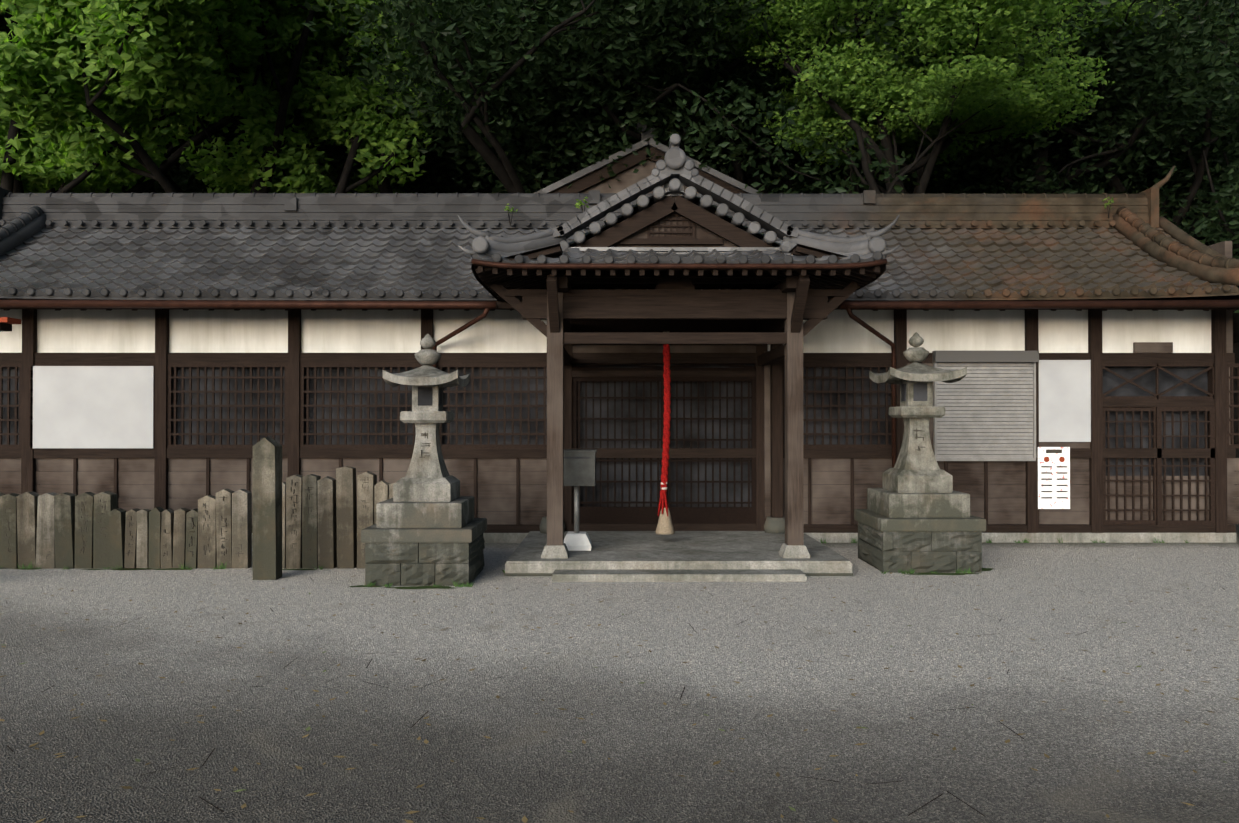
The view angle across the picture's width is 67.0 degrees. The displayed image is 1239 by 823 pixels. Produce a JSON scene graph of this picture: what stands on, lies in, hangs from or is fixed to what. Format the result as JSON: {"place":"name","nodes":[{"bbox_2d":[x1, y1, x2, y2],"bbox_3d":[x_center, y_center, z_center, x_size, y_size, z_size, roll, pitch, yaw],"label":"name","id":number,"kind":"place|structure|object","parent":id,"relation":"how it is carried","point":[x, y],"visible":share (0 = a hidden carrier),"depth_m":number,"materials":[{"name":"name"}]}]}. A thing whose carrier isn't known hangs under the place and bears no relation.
{"place":"outdoors","nodes":[
{"label":"outdoors","id":0,"kind":"place"},
{"bbox_2d":[0,317,20,330],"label":"vermilion shrine eave","id":1,"kind":"object","parent":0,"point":[6,323],"visible":1,"depth_m":8.64,"materials":[{"name":"orange paint"}]},
{"bbox_2d":[0,524,1238,822],"bbox_3d":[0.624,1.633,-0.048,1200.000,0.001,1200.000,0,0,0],"label":"ground","id":2,"kind":"structure","parent":0,"point":[532,758],"depth_m":5.54,"materials":[{"name":"grey gravel"}]},
{"bbox_2d":[0,0,136,192],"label":"broadleaf tree","id":3,"kind":"object","parent":2,"relation":"on","point":[28,187],"visible":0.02,"depth_m":19.88,"materials":[{"name":"green plant"}]},
{"bbox_2d":[0,466,393,568],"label":"stone fence","id":4,"kind":"object","parent":2,"relation":"on","point":[326,520],"visible":0.75,"depth_m":10.25,"materials":[{"name":"stone"}]},
{"bbox_2d":[0,0,399,192],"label":"broadleaf tree","id":5,"kind":"object","parent":2,"relation":"on","point":[216,36],"visible":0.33,"depth_m":16.53,"materials":[{"name":"green plant"}]},
{"bbox_2d":[1,15,441,192],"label":"evergreen tree","id":6,"kind":"object","parent":2,"relation":"on","point":[153,187],"visible":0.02,"depth_m":21.75,"materials":[{"name":"green plant"}]},
{"bbox_2d":[252,437,281,579],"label":"stone pillar","id":7,"kind":"structure","parent":2,"relation":"on","point":[267,518],"depth_m":9.51,"materials":[{"name":"stone"}]},
{"bbox_2d":[0,0,540,192],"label":"broadleaf tree","id":8,"kind":"object","parent":2,"relation":"on","point":[74,58],"visible":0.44,"depth_m":17.25,"materials":[{"name":"green plant"}]},
{"bbox_2d":[137,14,485,191],"bbox_3d":[-5.359,-8.463,27.932,15.008,21.278,16.391,0,0,0],"label":"evergreen tree","id":9,"kind":"object","parent":2,"relation":"on","point":[232,126],"visible":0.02,"depth_m":21.34,"materials":[{"name":"green plant"}]},
{"bbox_2d":[153,67,551,192],"bbox_3d":[-5.899,-8.732,23.848,13.514,21.763,11.884,0,-1,38],"label":"evergreen tree","id":10,"kind":"object","parent":2,"relation":"on","point":[332,151],"visible":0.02,"depth_m":20.90,"materials":[{"name":"green plant"}]},
{"bbox_2d":[164,0,620,192],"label":"evergreen tree","id":11,"kind":"object","parent":2,"relation":"on","point":[384,186],"depth_m":20.64,"materials":[{"name":"green plant"}]},
{"bbox_2d":[361,334,486,585],"bbox_3d":[-1.990,0.454,9.707,1.102,2.525,1.111,0,0,0],"label":"stone lantern","id":12,"kind":"object","parent":2,"relation":"on","point":[427,529],"visible":1,"depth_m":9.28,"materials":[{"name":"stone"}]},
{"bbox_2d":[326,0,800,192],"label":"evergreen tree","id":13,"kind":"object","parent":2,"relation":"on","point":[507,147],"visible":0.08,"depth_m":17.91,"materials":[{"name":"green plant"}]},
{"bbox_2d":[0,537,1187,588],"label":"grass tufts","id":14,"kind":"object","parent":2,"relation":"on","point":[911,572],"visible":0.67,"depth_m":9.96,"materials":[{"name":"green plant"}]},
{"bbox_2d":[302,0,919,193],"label":"evergreen tree","id":15,"kind":"object","parent":2,"relation":"on","point":[670,14],"visible":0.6,"depth_m":15.65,"materials":[{"name":"green plant"}]},
{"bbox_2d":[0,241,1238,542],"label":"building wall","id":16,"kind":"structure","parent":2,"relation":"on","point":[1082,425],"depth_m":12.45,"materials":[{"name":"wood"}]},
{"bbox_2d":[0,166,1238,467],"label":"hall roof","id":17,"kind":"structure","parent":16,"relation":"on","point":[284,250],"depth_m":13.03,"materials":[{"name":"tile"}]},
{"bbox_2d":[503,197,1113,225],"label":"roof weeds","id":18,"kind":"object","parent":17,"relation":"on","point":[579,203],"visible":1,"depth_m":12.56,"materials":[{"name":"green plant"}]},
{"bbox_2d":[0,547,1238,822],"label":"fallen leaves","id":19,"kind":"object","parent":2,"relation":"on","point":[524,819],"visible":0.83,"depth_m":5.19,"materials":[{"name":"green plant"}]},
{"bbox_2d":[535,122,757,193],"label":"roof gable","id":20,"kind":"structure","parent":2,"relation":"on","point":[585,180],"depth_m":17.44,"materials":[{"name":"tile"}]},
{"bbox_2d":[471,244,886,581],"bbox_3d":[0.594,0.019,10.962,4.180,3.415,3.248,0,0,0],"label":"entrance porch","id":21,"kind":"object","parent":2,"relation":"on","point":[558,297],"visible":0.83,"depth_m":10.05,"materials":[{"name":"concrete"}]},
{"bbox_2d":[564,449,596,550],"bbox_3d":[-0.490,1.004,10.725,0.456,1.132,0.340,0,0,0],"label":"signboard","id":22,"kind":"object","parent":21,"relation":"on","point":[579,467],"visible":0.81,"depth_m":10.58,"materials":[{"name":"grey metal"}]},
{"bbox_2d":[655,331,674,534],"bbox_3d":[0.543,0.249,11.164,0.230,2.411,0.224,0,0,0],"label":"bell rope","id":23,"kind":"object","parent":21,"relation":"attached to","point":[664,525],"visible":0.96,"depth_m":11.13,"materials":[{"name":"red fabric"}]},
{"bbox_2d":[458,134,899,263],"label":"porch roof","id":24,"kind":"structure","parent":21,"relation":"on","point":[671,221],"depth_m":10.03,"materials":[{"name":"tile"}]},
{"bbox_2d":[512,0,1238,226],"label":"evergreen tree","id":25,"kind":"object","parent":2,"relation":"on","point":[604,145],"visible":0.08,"depth_m":18.25,"materials":[{"name":"green plant"}]},
{"bbox_2d":[698,0,1104,193],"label":"evergreen tree","id":26,"kind":"object","parent":2,"relation":"on","point":[1018,179],"visible":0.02,"depth_m":22.41,"materials":[{"name":"green plant"}]},
{"bbox_2d":[854,332,985,572],"bbox_3d":[3.337,0.415,10.514,1.140,2.615,1.150,0,0,0],"label":"stone lantern","id":27,"kind":"object","parent":2,"relation":"on","point":[916,516],"visible":1,"depth_m":10.12,"materials":[{"name":"stone"}]},
{"bbox_2d":[691,0,1180,193],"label":"maple tree","id":28,"kind":"object","parent":2,"relation":"on","point":[937,107],"visible":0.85,"depth_m":15.20,"materials":[{"name":"green plant"}]},
{"bbox_2d":[886,0,1238,247],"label":"evergreen tree","id":29,"kind":"object","parent":2,"relation":"on","point":[1046,152],"visible":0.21,"depth_m":18.76,"materials":[{"name":"green plant"}]},
{"bbox_2d":[931,0,1238,484],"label":"evergreen tree","id":30,"kind":"object","parent":2,"relation":"on","point":[1230,55],"visible":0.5,"depth_m":16.60,"materials":[{"name":"green plant"}]},
{"bbox_2d":[1012,5,1238,225],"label":"evergreen tree","id":31,"kind":"object","parent":2,"relation":"on","point":[1119,175],"depth_m":23.34,"materials":[{"name":"green plant"}]}
]}

